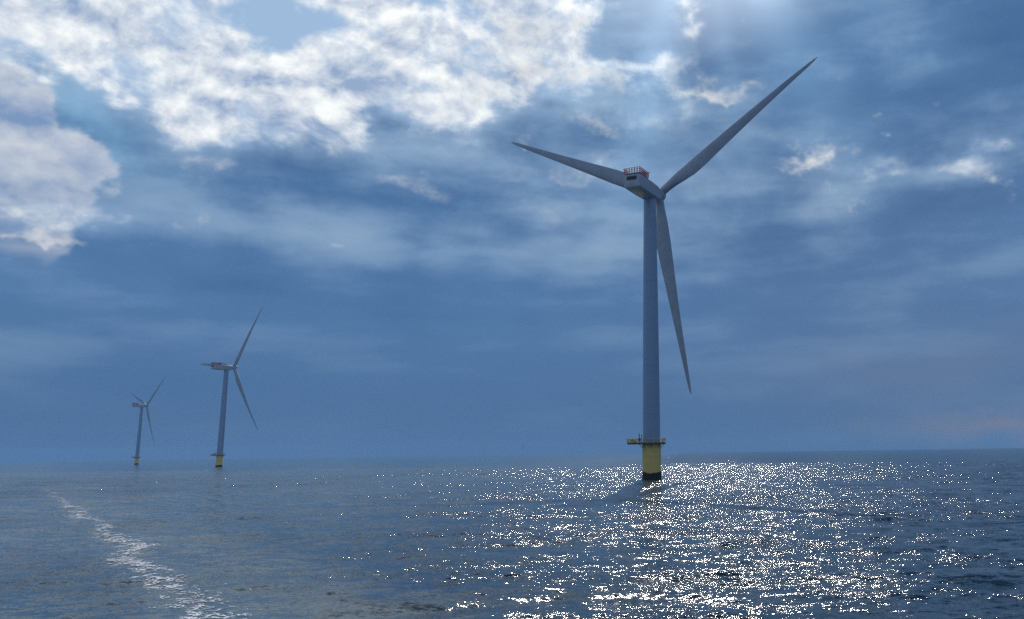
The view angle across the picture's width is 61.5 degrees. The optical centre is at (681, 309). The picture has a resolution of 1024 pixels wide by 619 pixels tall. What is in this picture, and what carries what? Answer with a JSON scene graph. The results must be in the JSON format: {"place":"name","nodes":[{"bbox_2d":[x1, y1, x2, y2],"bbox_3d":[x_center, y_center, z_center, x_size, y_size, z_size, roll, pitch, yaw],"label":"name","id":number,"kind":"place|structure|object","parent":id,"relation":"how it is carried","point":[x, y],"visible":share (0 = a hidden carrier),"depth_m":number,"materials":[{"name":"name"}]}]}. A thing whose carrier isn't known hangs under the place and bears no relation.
{"place":"outdoors","nodes":[
{"label":"outdoors","id":0,"kind":"place"},
{"bbox_2d":[0,448,1023,618],"bbox_3d":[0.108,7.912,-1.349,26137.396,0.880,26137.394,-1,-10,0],"label":"sea","id":1,"kind":"structure","parent":0,"point":[894,534],"depth_m":82.28,"materials":[{"name":"liquid"}]},
{"bbox_2d":[44,488,250,618],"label":"wake foam","id":2,"kind":"object","parent":1,"relation":"on","point":[152,576],"visible":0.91,"depth_m":60.73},
{"bbox_2d":[131,377,165,464],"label":"wind turbine","id":3,"kind":"object","parent":1,"relation":"in","point":[137,457],"visible":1,"depth_m":1312.56,"materials":[{"name":"grey metal"}]},
{"bbox_2d":[201,307,262,466],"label":"wind turbine","id":4,"kind":"object","parent":1,"relation":"in","point":[225,367],"visible":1,"depth_m":775.57,"materials":[{"name":"grey metal"}]},
{"bbox_2d":[511,57,816,479],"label":"wind turbine","id":5,"kind":"object","parent":1,"relation":"in","point":[656,234],"visible":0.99,"depth_m":267.29,"materials":[{"name":"grey metal"}]},
{"bbox_2d":[0,0,1023,461],"label":"sky","id":6,"kind":"structure","parent":0,"point":[849,265],"materials":[{"name":"blue"}]}
]}

